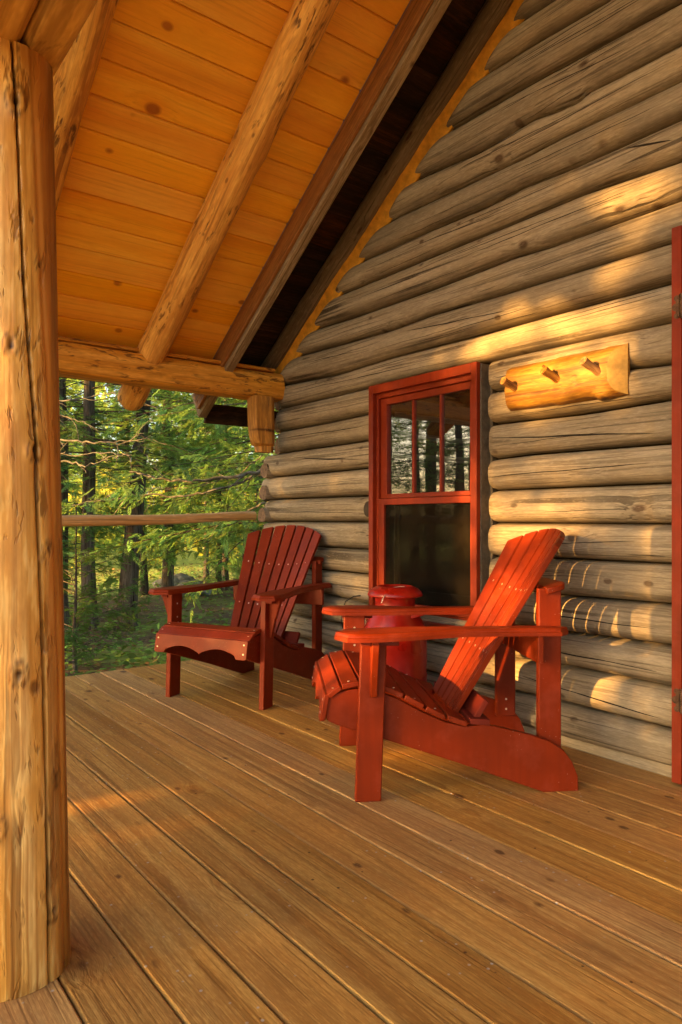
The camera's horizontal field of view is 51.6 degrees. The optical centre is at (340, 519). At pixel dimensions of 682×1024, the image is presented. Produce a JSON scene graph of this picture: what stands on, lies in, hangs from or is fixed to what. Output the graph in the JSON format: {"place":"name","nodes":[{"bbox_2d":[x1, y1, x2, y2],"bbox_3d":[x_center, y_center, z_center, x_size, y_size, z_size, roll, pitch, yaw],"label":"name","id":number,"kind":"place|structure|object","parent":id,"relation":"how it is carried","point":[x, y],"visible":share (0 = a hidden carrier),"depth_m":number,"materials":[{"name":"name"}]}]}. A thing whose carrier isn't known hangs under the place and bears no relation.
{"place":"outdoors","nodes":[
{"label":"outdoors","id":0,"kind":"place"},
{"bbox_2d":[64,527,254,676],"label":"ground","id":1,"kind":"structure","parent":0,"point":[180,561],"depth_m":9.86,"materials":[{"name":"green plant"}]},
{"bbox_2d":[66,380,96,542],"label":"spruce tree","id":2,"kind":"object","parent":1,"relation":"on","point":[76,491],"visible":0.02,"depth_m":15.27,"materials":[{"name":"green plant"}]},
{"bbox_2d":[66,378,120,530],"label":"cedar tree","id":3,"kind":"object","parent":1,"relation":"on","point":[79,458],"visible":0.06,"depth_m":23.12,"materials":[{"name":"green plant"}]},
{"bbox_2d":[67,379,152,552],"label":"spruce tree","id":4,"kind":"object","parent":1,"relation":"on","point":[72,527],"visible":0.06,"depth_m":10.55,"materials":[{"name":"green plant"}]},
{"bbox_2d":[62,505,159,673],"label":"young spruce","id":5,"kind":"object","parent":1,"relation":"on","point":[75,626],"visible":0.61,"depth_m":5.64,"materials":[{"name":"green plant"}]},
{"bbox_2d":[59,383,164,514],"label":"lichen tree","id":6,"kind":"object","parent":1,"relation":"on","point":[78,440],"visible":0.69,"depth_m":6.05,"materials":[{"name":"brown plant"}]},
{"bbox_2d":[59,378,196,626],"bbox_3d":[-3.490,-3.324,8.669,3.666,9.755,3.779,0,0,-8],"label":"spruce tree","id":7,"kind":"object","parent":1,"relation":"on","point":[64,495],"visible":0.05,"depth_m":8.53,"materials":[{"name":"green plant"}]},
{"bbox_2d":[59,378,207,630],"bbox_3d":[-3.016,-3.110,8.366,3.177,9.302,3.427,0,0,-16],"label":"spruce tree","id":8,"kind":"object","parent":1,"relation":"on","point":[89,404],"visible":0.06,"depth_m":8.14,"materials":[{"name":"green plant"}]},
{"bbox_2d":[66,379,203,531],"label":"spruce tree","id":9,"kind":"object","parent":1,"relation":"on","point":[79,387],"visible":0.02,"depth_m":15.24,"materials":[{"name":"green plant"}]},
{"bbox_2d":[59,386,225,574],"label":"cedar tree","id":10,"kind":"object","parent":1,"relation":"on","point":[66,483],"visible":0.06,"depth_m":8.40,"materials":[{"name":"green plant"}]},
{"bbox_2d":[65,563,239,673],"bbox_3d":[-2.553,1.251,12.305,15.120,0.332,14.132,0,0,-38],"label":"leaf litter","id":11,"kind":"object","parent":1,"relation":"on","point":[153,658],"visible":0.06,"depth_m":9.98,"materials":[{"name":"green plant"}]},
{"bbox_2d":[59,377,250,631],"bbox_3d":[-2.697,-2.590,8.185,4.569,8.320,3.765,0,0,-14],"label":"spruce tree","id":12,"kind":"object","parent":1,"relation":"on","point":[129,574],"visible":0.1,"depth_m":8.28,"materials":[{"name":"green plant"}]},
{"bbox_2d":[66,390,262,594],"bbox_3d":[-3.397,-3.173,11.727,5.248,9.301,5.490,0,0,33],"label":"spruce tree","id":13,"kind":"object","parent":1,"relation":"on","point":[144,589],"visible":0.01,"depth_m":10.68,"materials":[{"name":"green plant"}]},
{"bbox_2d":[68,453,262,567],"bbox_3d":[-5.001,-0.089,22.239,29.062,3.993,12.766,0,0,-13],"label":"yellow brush","id":14,"kind":"object","parent":1,"relation":"on","point":[110,492],"visible":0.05,"depth_m":20.14,"materials":[{"name":"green plant"}]},
{"bbox_2d":[61,389,276,574],"bbox_3d":[-0.291,-2.932,7.658,5.261,8.928,5.029,0,0,1],"label":"cedar tree","id":15,"kind":"object","parent":1,"relation":"on","point":[221,527],"visible":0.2,"depth_m":6.51,"materials":[{"name":"green plant"}]},
{"bbox_2d":[68,393,275,589],"bbox_3d":[-2.275,-3.037,12.252,5.086,9.076,4.879,0,0,-36],"label":"cedar tree","id":16,"kind":"object","parent":1,"relation":"on","point":[224,572],"visible":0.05,"depth_m":11.42,"materials":[{"name":"green plant"}]},
{"bbox_2d":[68,382,275,600],"bbox_3d":[-2.545,-2.647,10.890,3.765,8.302,4.569,0,0,-27],"label":"spruce tree","id":17,"kind":"object","parent":1,"relation":"on","point":[167,581],"visible":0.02,"depth_m":10.93,"materials":[{"name":"green plant"}]},
{"bbox_2d":[66,378,278,541],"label":"woodland","id":18,"kind":"object","parent":1,"relation":"on","point":[99,397],"visible":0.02,"depth_m":33.68,"materials":[{"name":"green plant"}]},
{"bbox_2d":[68,392,279,622],"bbox_3d":[-0.933,-2.673,9.204,4.518,8.428,4.709,0,0,-40],"label":"cedar tree","id":19,"kind":"object","parent":1,"relation":"on","point":[110,580],"visible":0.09,"depth_m":8.45,"materials":[{"name":"green plant"}]},
{"bbox_2d":[152,573,195,587],"bbox_3d":[-2.861,1.144,12.180,0.776,0.430,0.648,0,0,-6],"label":"rock","id":20,"kind":"object","parent":1,"relation":"on","point":[179,577],"visible":0.25,"depth_m":12.07,"materials":[{"name":"grey stone"}]},
{"bbox_2d":[88,405,274,542],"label":"lichen tree","id":21,"kind":"object","parent":1,"relation":"on","point":[242,474],"visible":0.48,"depth_m":6.20,"materials":[{"name":"brown plant"}]},
{"bbox_2d":[146,391,232,550],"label":"spruce tree","id":22,"kind":"object","parent":1,"relation":"on","point":[185,442],"visible":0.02,"depth_m":25.29,"materials":[{"name":"green plant"}]},
{"bbox_2d":[105,399,274,547],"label":"cedar tree","id":23,"kind":"object","parent":1,"relation":"on","point":[200,440],"visible":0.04,"depth_m":12.03,"materials":[{"name":"green plant"}]},
{"bbox_2d":[124,412,261,582],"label":"spruce tree","id":24,"kind":"object","parent":1,"relation":"on","point":[205,567],"visible":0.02,"depth_m":13.45,"materials":[{"name":"green plant"}]},
{"bbox_2d":[176,580,211,596],"bbox_3d":[-2.465,1.170,11.613,0.658,0.366,0.584,0,0,-4],"label":"rock","id":25,"kind":"object","parent":1,"relation":"on","point":[198,582],"visible":0.27,"depth_m":11.47,"materials":[{"name":"grey stone"}]},
{"bbox_2d":[119,394,277,593],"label":"spruce tree","id":26,"kind":"object","parent":1,"relation":"on","point":[220,572],"visible":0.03,"depth_m":11.95,"materials":[{"name":"green plant"}]},
{"bbox_2d":[191,497,265,587],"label":"young spruce","id":27,"kind":"object","parent":1,"relation":"on","point":[238,567],"visible":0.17,"depth_m":11.83,"materials":[{"name":"green plant"}]},
{"bbox_2d":[182,402,275,569],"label":"spruce tree","id":28,"kind":"object","parent":1,"relation":"on","point":[245,463],"depth_m":17.48,"materials":[{"name":"green plant"}]},
{"bbox_2d":[192,0,681,784],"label":"log cabin","id":29,"kind":"object","parent":1,"relation":"on","point":[490,196],"visible":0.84,"depth_m":3.05,"materials":[{"name":"brown wood"}]},
{"bbox_2d":[341,595,360,627],"bbox_3d":[0.067,0.503,3.847,0.162,0.203,0.014,0,0,35],"label":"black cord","id":30,"kind":"object","parent":29,"relation":"hanging from","point":[344,604],"visible":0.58,"depth_m":3.87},
{"bbox_2d":[364,501,368,516],"bbox_3d":[0.153,-0.055,3.767,0.027,0.083,0.083,0,0,-38],"label":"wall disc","id":31,"kind":"object","parent":29,"relation":"attached to","point":[366,509],"depth_m":3.77,"materials":[{"name":"brown wood"}]},
{"bbox_2d":[366,362,495,626],"bbox_3d":[0.418,-0.081,3.467,0.113,1.243,0.809,0,0,-38],"label":"window","id":32,"kind":"structure","parent":29,"relation":"in","point":[474,376],"depth_m":3.41,"materials":[{"name":"red paint"}]},
{"bbox_2d":[500,343,629,410],"bbox_3d":[0.846,-0.546,2.755,0.118,0.198,0.536,0,0,-38],"label":"peg rack","id":33,"kind":"object","parent":29,"relation":"attached to","point":[602,374],"visible":1,"depth_m":2.73,"materials":[{"name":"yellow wood"}]},
{"bbox_2d":[672,225,681,784],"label":"door","id":34,"kind":"structure","parent":29,"relation":"in","point":[676,231],"depth_m":2.41,"materials":[{"name":"red paint"}]},
{"bbox_2d":[68,381,276,511],"label":"sky","id":35,"kind":"structure","parent":0,"point":[112,395],"materials":[{"name":"white"}]},
{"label":"deck joists","id":36,"kind":"structure","parent":0,"visible":0},
{"bbox_2d":[0,660,681,1023],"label":"porch deck","id":37,"kind":"structure","parent":36,"relation":"on","point":[237,855],"depth_m":1.81,"materials":[{"name":"brown wood"}]},
{"bbox_2d":[0,0,409,1002],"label":"porch roof","id":38,"kind":"structure","parent":37,"relation":"on","point":[160,160],"depth_m":2.78,"materials":[{"name":"wood"}]},
{"bbox_2d":[62,511,256,525],"bbox_3d":[-1.621,-0.003,3.927,2.631,0.100,0.072,0,0,-38],"label":"pole rail","id":39,"kind":"object","parent":38,"relation":"attached to","point":[105,520],"visible":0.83,"depth_m":4.27,"materials":[{"name":"brown wood"}]},
{"bbox_2d":[148,525,331,709],"bbox_3d":[-0.491,0.477,3.831,0.779,0.886,0.915,0,0,26],"label":"adirondack chair","id":40,"kind":"object","parent":37,"relation":"on","point":[249,637],"visible":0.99,"depth_m":3.84,"materials":[{"name":"red paint"}]},
{"bbox_2d":[365,584,426,681],"bbox_3d":[0.250,0.613,3.262,0.297,0.613,0.297,0,0,-38],"label":"milk can","id":41,"kind":"object","parent":37,"relation":"on","point":[409,658],"visible":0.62,"depth_m":3.16,"materials":[{"name":"red metal"}]},
{"bbox_2d":[311,528,577,801],"bbox_3d":[0.360,0.477,2.619,0.915,0.886,0.779,0,0,-5],"label":"adirondack chair","id":42,"kind":"object","parent":37,"relation":"on","point":[369,698],"visible":1,"depth_m":2.39,"materials":[{"name":"red paint"}]}
]}

